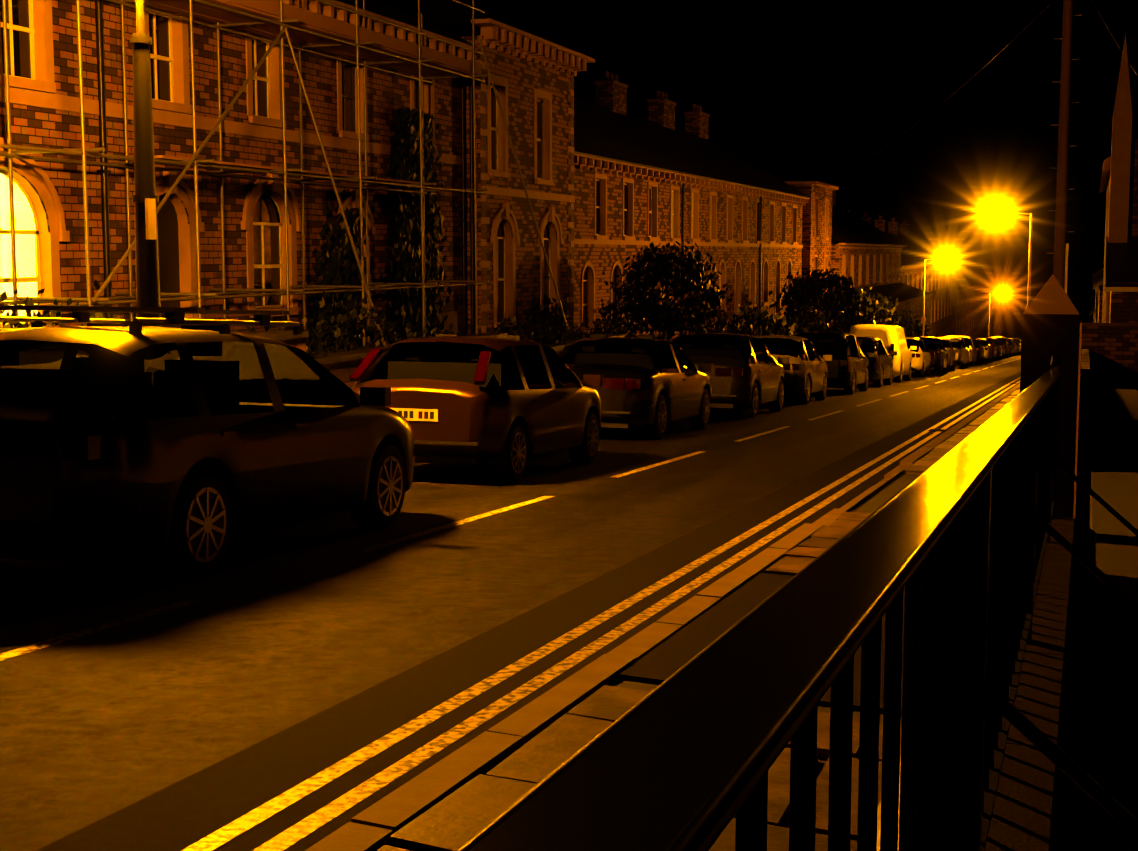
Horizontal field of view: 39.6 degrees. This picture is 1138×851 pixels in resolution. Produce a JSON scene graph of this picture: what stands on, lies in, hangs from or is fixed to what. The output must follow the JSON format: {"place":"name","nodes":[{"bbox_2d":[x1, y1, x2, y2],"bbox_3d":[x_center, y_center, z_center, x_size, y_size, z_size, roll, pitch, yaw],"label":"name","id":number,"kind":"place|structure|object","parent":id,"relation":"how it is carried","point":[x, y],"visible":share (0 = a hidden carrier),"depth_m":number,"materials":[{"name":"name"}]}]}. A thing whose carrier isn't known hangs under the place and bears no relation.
{"place":"outdoors","nodes":[
{"label":"outdoors","id":0,"kind":"place"},
{"bbox_2d":[0,0,570,348],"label":"scaffolding","id":1,"kind":"object","parent":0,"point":[282,22],"visible":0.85,"depth_m":25.29,"materials":[{"name":"metal"}]},
{"bbox_2d":[0,354,1020,850],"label":"road","id":2,"kind":"structure","parent":0,"point":[280,628],"depth_m":8.95,"materials":[{"name":"grey asphalt"}]},
{"bbox_2d":[0,305,414,576],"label":"car","id":3,"kind":"object","parent":2,"relation":"on","point":[189,447],"visible":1,"depth_m":9.51,"materials":[{"name":"grey paint"}]},
{"bbox_2d":[350,334,602,481],"bbox_3d":[-0.872,-0.261,17.270,2.020,1.454,4.095,2,4,18],"label":"car","id":4,"kind":"object","parent":2,"relation":"on","point":[505,407],"visible":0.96,"depth_m":15.92,"materials":[{"name":"brown paint"}]},
{"bbox_2d":[0,359,1019,850],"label":"road markings","id":5,"kind":"object","parent":2,"relation":"on","point":[306,825],"visible":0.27,"depth_m":7.02,"materials":[{"name":"yellow paint"}]},
{"bbox_2d":[36,372,1020,850],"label":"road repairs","id":6,"kind":"structure","parent":2,"relation":"on","point":[186,812],"depth_m":6.47,"materials":[{"name":"concrete"}]},
{"bbox_2d":[558,334,712,438],"bbox_3d":[0.898,-0.638,23.874,2.120,1.469,4.771,2,4,18],"label":"black saloon car","id":7,"kind":"object","parent":2,"relation":"on","point":[652,386],"visible":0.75,"depth_m":22.86,"materials":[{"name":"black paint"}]},
{"bbox_2d":[669,333,788,417],"bbox_3d":[2.934,-0.992,29.909,2.100,1.512,4.371,2,4,18],"label":"grey hatchback car","id":8,"kind":"object","parent":2,"relation":"on","point":[746,375],"visible":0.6,"depth_m":28.49,"materials":[{"name":"grey paint"}]},
{"bbox_2d":[754,335,831,403],"bbox_3d":[4.764,-1.293,35.640,2.040,1.482,4.071,2,4,18],"label":"white hatchback car","id":9,"kind":"object","parent":2,"relation":"on","point":[805,372],"visible":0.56,"depth_m":34.33,"materials":[{"name":"white paint"}]},
{"bbox_2d":[792,331,873,393],"bbox_3d":[6.839,-1.686,41.788,2.120,1.592,4.471,2,4,18],"label":"car","id":10,"kind":"object","parent":2,"relation":"on","point":[847,367],"visible":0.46,"depth_m":40.24,"materials":[{"name":"blue paint"}]},
{"bbox_2d":[856,336,896,386],"bbox_3d":[8.677,-1.935,47.389,2.060,1.472,4.171,2,4,18],"label":"dark hatchback","id":11,"kind":"object","parent":2,"relation":"on","point":[880,366],"visible":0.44,"depth_m":46.02,"materials":[{"name":"black paint"}]},
{"bbox_2d":[849,324,916,382],"bbox_3d":[10.322,-2.419,52.535,2.140,1.872,4.671,2,4,18],"label":"white van","id":12,"kind":"object","parent":2,"relation":"on","point":[892,337],"visible":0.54,"depth_m":50.41,"materials":[{"name":"white paint"}]},
{"bbox_2d":[906,337,930,376],"bbox_3d":[12.631,-2.597,59.486,1.692,1.464,4.136,2,4,18],"label":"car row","id":13,"kind":"object","parent":2,"relation":"on","point":[921,361],"visible":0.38,"depth_m":58.10,"materials":[{"name":"white paint"}]},
{"bbox_2d":[913,336,947,373],"bbox_3d":[14.541,-2.910,64.905,1.790,1.496,4.252,2,4,18],"label":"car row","id":14,"kind":"object","parent":2,"relation":"on","point":[936,349],"visible":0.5,"depth_m":63.55,"materials":[{"name":"grey paint"}]},
{"bbox_2d":[940,338,955,370],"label":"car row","id":15,"kind":"object","parent":2,"relation":"on","point":[951,352],"visible":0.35,"depth_m":70.10,"materials":[{"name":"white paint"}]},
{"bbox_2d":[937,337,968,368],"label":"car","id":16,"kind":"object","parent":2,"relation":"on","point":[959,346],"visible":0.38,"depth_m":75.09,"materials":[{"name":"grey paint"}]},
{"bbox_2d":[944,335,976,365],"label":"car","id":17,"kind":"object","parent":2,"relation":"on","point":[969,343],"visible":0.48,"depth_m":81.19,"materials":[{"name":"white paint"}]},
{"bbox_2d":[972,338,983,363],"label":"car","id":18,"kind":"object","parent":2,"relation":"on","point":[980,350],"visible":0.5,"depth_m":87.35,"materials":[{"name":"black paint"}]},
{"bbox_2d":[972,337,996,360],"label":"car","id":19,"kind":"object","parent":2,"relation":"on","point":[992,345],"visible":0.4,"depth_m":99.83,"materials":[{"name":"red paint"}]},
{"bbox_2d":[978,338,991,362],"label":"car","id":20,"kind":"object","parent":2,"relation":"on","point":[987,350],"visible":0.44,"depth_m":93.44,"materials":[{"name":"white paint"}]},
{"bbox_2d":[992,338,1001,359],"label":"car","id":21,"kind":"object","parent":2,"relation":"on","point":[999,348],"visible":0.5,"depth_m":106.11,"materials":[{"name":"grey paint"}]},
{"bbox_2d":[989,337,1004,358],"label":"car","id":22,"kind":"object","parent":2,"relation":"on","point":[1003,347],"visible":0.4,"depth_m":112.52,"materials":[{"name":"blue paint"}]},
{"bbox_2d":[991,336,1009,357],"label":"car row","id":23,"kind":"object","parent":2,"relation":"on","point":[1007,346],"visible":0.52,"depth_m":117.66,"materials":[{"name":"white paint"}]},
{"bbox_2d":[1007,338,1013,356],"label":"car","id":24,"kind":"object","parent":2,"relation":"on","point":[1011,347],"visible":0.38,"depth_m":123.58,"materials":[{"name":"grey paint"}]},
{"bbox_2d":[1009,338,1017,355],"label":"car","id":25,"kind":"object","parent":2,"relation":"on","point":[1015,346],"visible":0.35,"depth_m":129.26,"materials":[{"name":"grey paint"}]},
{"bbox_2d":[1013,338,1019,354],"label":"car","id":26,"kind":"object","parent":2,"relation":"on","point":[1018,346],"visible":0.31,"depth_m":135.85,"materials":[{"name":"black paint"}]},
{"bbox_2d":[305,383,1019,850],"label":"kerb","id":27,"kind":"structure","parent":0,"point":[375,825],"depth_m":5.92,"materials":[{"name":"stone"}]},
{"bbox_2d":[376,388,1019,850],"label":"pavement","id":28,"kind":"structure","parent":0,"point":[460,816],"depth_m":5.62,"materials":[{"name":"grey concrete"}]},
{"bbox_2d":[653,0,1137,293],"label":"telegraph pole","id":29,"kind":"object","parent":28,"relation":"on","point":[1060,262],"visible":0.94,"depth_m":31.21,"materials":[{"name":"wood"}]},
{"bbox_2d":[984,209,1032,309],"bbox_3d":[13.517,-3.947,48.794,1.568,5.440,0.308,3,7,28],"label":"lamp","id":30,"kind":"object","parent":28,"relation":"on","point":[996,211],"visible":0.48,"depth_m":48.38,"materials":[{"name":"metal"}]},
{"bbox_2d":[1020,274,1079,517],"bbox_3d":[2.853,0.105,9.426,0.320,2.011,0.421,2,7,18],"label":"gate post","id":31,"kind":"object","parent":28,"relation":"on","point":[1050,321],"visible":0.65,"depth_m":9.19,"materials":[{"name":"stone"}]},
{"bbox_2d":[1073,322,1137,517],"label":"yard wall","id":32,"kind":"structure","parent":28,"relation":"on","point":[1108,355],"depth_m":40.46,"materials":[{"name":"brick"}]},
{"bbox_2d":[470,0,1137,332],"label":"sky","id":33,"kind":"structure","parent":0,"point":[765,73],"materials":[{"name":"black"}]},
{"bbox_2d":[1015,338,1020,353],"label":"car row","id":34,"kind":"object","parent":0,"point":[1019,341],"visible":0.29,"depth_m":140.84,"materials":[{"name":"white paint"}]},
{"bbox_2d":[1075,414,1088,526],"bbox_3d":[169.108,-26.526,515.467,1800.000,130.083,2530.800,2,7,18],"label":"ground","id":35,"kind":"structure","parent":0,"point":[1085,520],"depth_m":18.62,"materials":[{"name":"soil"}]},
{"bbox_2d":[0,0,477,348],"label":"scaffolded house","id":36,"kind":"structure","parent":35,"relation":"on","point":[45,113],"depth_m":25.49,"materials":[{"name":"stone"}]},
{"bbox_2d":[306,106,452,347],"bbox_3d":[-3.632,-3.906,31.305,0.612,5.034,6.345,2,7,18],"label":"ivy creeper","id":37,"kind":"object","parent":36,"relation":"attached to","point":[403,240],"visible":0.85,"depth_m":32.20,"materials":[{"name":"green plant"}]},
{"bbox_2d":[250,330,671,387],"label":"garden wall","id":38,"kind":"structure","parent":35,"relation":"on","point":[343,365],"depth_m":20.95,"materials":[{"name":"stone"}]},
{"bbox_2d":[0,280,937,356],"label":"garden shrubs","id":39,"kind":"object","parent":38,"relation":"on","point":[546,334],"visible":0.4,"depth_m":33.55,"materials":[{"name":"green plant"}]},
{"bbox_2d":[603,241,732,339],"bbox_3d":[2.614,-3.326,42.249,3.456,3.214,4.010,2,7,18],"label":"garden tree","id":40,"kind":"object","parent":38,"relation":"on","point":[658,267],"visible":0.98,"depth_m":41.67,"materials":[{"name":"green plant"}]},
{"bbox_2d":[769,267,865,332],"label":"garden tree","id":41,"kind":"object","parent":38,"relation":"on","point":[810,291],"visible":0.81,"depth_m":66.62,"materials":[{"name":"green plant"}]},
{"bbox_2d":[841,283,900,323],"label":"garden tree","id":42,"kind":"object","parent":38,"relation":"on","point":[883,303],"visible":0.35,"depth_m":83.35,"materials":[{"name":"green plant"}]},
{"bbox_2d":[400,0,594,340],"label":"house wing","id":43,"kind":"structure","parent":35,"relation":"on","point":[533,72],"depth_m":37.99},
{"bbox_2d":[573,71,809,339],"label":"terrace","id":44,"kind":"structure","parent":35,"relation":"on","point":[733,212],"depth_m":57.53,"materials":[{"name":"brick"}]},
{"bbox_2d":[735,147,838,317],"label":"block","id":45,"kind":"structure","parent":35,"relation":"on","point":[817,230],"depth_m":79.78,"materials":[{"name":"stone"}]},
{"bbox_2d":[831,190,931,336],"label":"terrace","id":46,"kind":"structure","parent":35,"relation":"on","point":[864,253],"depth_m":100.21,"materials":[{"name":"stone"}]},
{"bbox_2d":[831,210,956,336],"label":"terrace","id":47,"kind":"structure","parent":35,"relation":"on","point":[938,276],"depth_m":147.65,"materials":[{"name":"brick"}]},
{"bbox_2d":[938,250,994,336],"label":"terrace","id":48,"kind":"structure","parent":35,"relation":"on","point":[972,289],"depth_m":198.25,"materials":[{"name":"stone"}]},
{"bbox_2d":[877,517,1105,850],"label":"dwarf wall","id":49,"kind":"structure","parent":35,"relation":"on","point":[1043,802],"depth_m":3.82,"materials":[{"name":"brick"}]},
{"bbox_2d":[454,356,1137,850],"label":"iron railing","id":50,"kind":"object","parent":49,"relation":"on","point":[952,540],"visible":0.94,"depth_m":1.21,"materials":[{"name":"black metal"}]},
{"bbox_2d":[982,270,1016,337],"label":"terrace","id":51,"kind":"structure","parent":35,"relation":"on","point":[1003,306],"depth_m":268.95,"materials":[{"name":"stone"}]},
{"bbox_2d":[1011,285,1095,337],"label":"trees","id":52,"kind":"object","parent":35,"relation":"on","point":[1082,313],"visible":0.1,"depth_m":359.21,"materials":[{"name":"green plant"}]},
{"bbox_2d":[1090,305,1092,322],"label":"terrace","id":53,"kind":"structure","parent":35,"relation":"on","point":[1091,318],"depth_m":218.85,"materials":[{"name":"stone"}]},
{"bbox_2d":[1091,292,1095,322],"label":"terrace","id":54,"kind":"structure","parent":35,"relation":"on","point":[1093,303],"depth_m":153.23,"materials":[{"name":"stone"}]},
{"bbox_2d":[1092,267,1103,322],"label":"terrace","id":55,"kind":"structure","parent":35,"relation":"on","point":[1097,277],"depth_m":83.26,"materials":[{"name":"stone"}]},
{"bbox_2d":[1089,388,1137,850],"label":"garden","id":56,"kind":"object","parent":35,"relation":"on","point":[1113,448],"visible":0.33,"depth_m":7.56,"materials":[{"name":"soil"}]},
{"bbox_2d":[1099,34,1137,322],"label":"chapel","id":57,"kind":"structure","parent":35,"relation":"on","point":[1119,179],"depth_m":42.83,"materials":[{"name":"stone"}]},
{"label":"kerb","id":58,"kind":"structure","parent":0,"visible":0},
{"bbox_2d":[987,292,1007,336],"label":"lamp","id":59,"kind":"object","parent":58,"relation":"on","point":[988,327],"visible":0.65,"depth_m":130.93,"materials":[{"name":"metal"}]},
{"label":"pavement","id":60,"kind":"structure","parent":0,"visible":0},
{"bbox_2d":[130,0,161,326],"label":"lamp column","id":61,"kind":"structure","parent":60,"relation":"on","point":[145,198],"depth_m":13.63,"materials":[{"name":"black metal"}]},
{"bbox_2d":[921,256,954,335],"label":"lamp","id":62,"kind":"object","parent":60,"relation":"on","point":[923,308],"visible":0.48,"depth_m":78.84,"materials":[{"name":"metal"}]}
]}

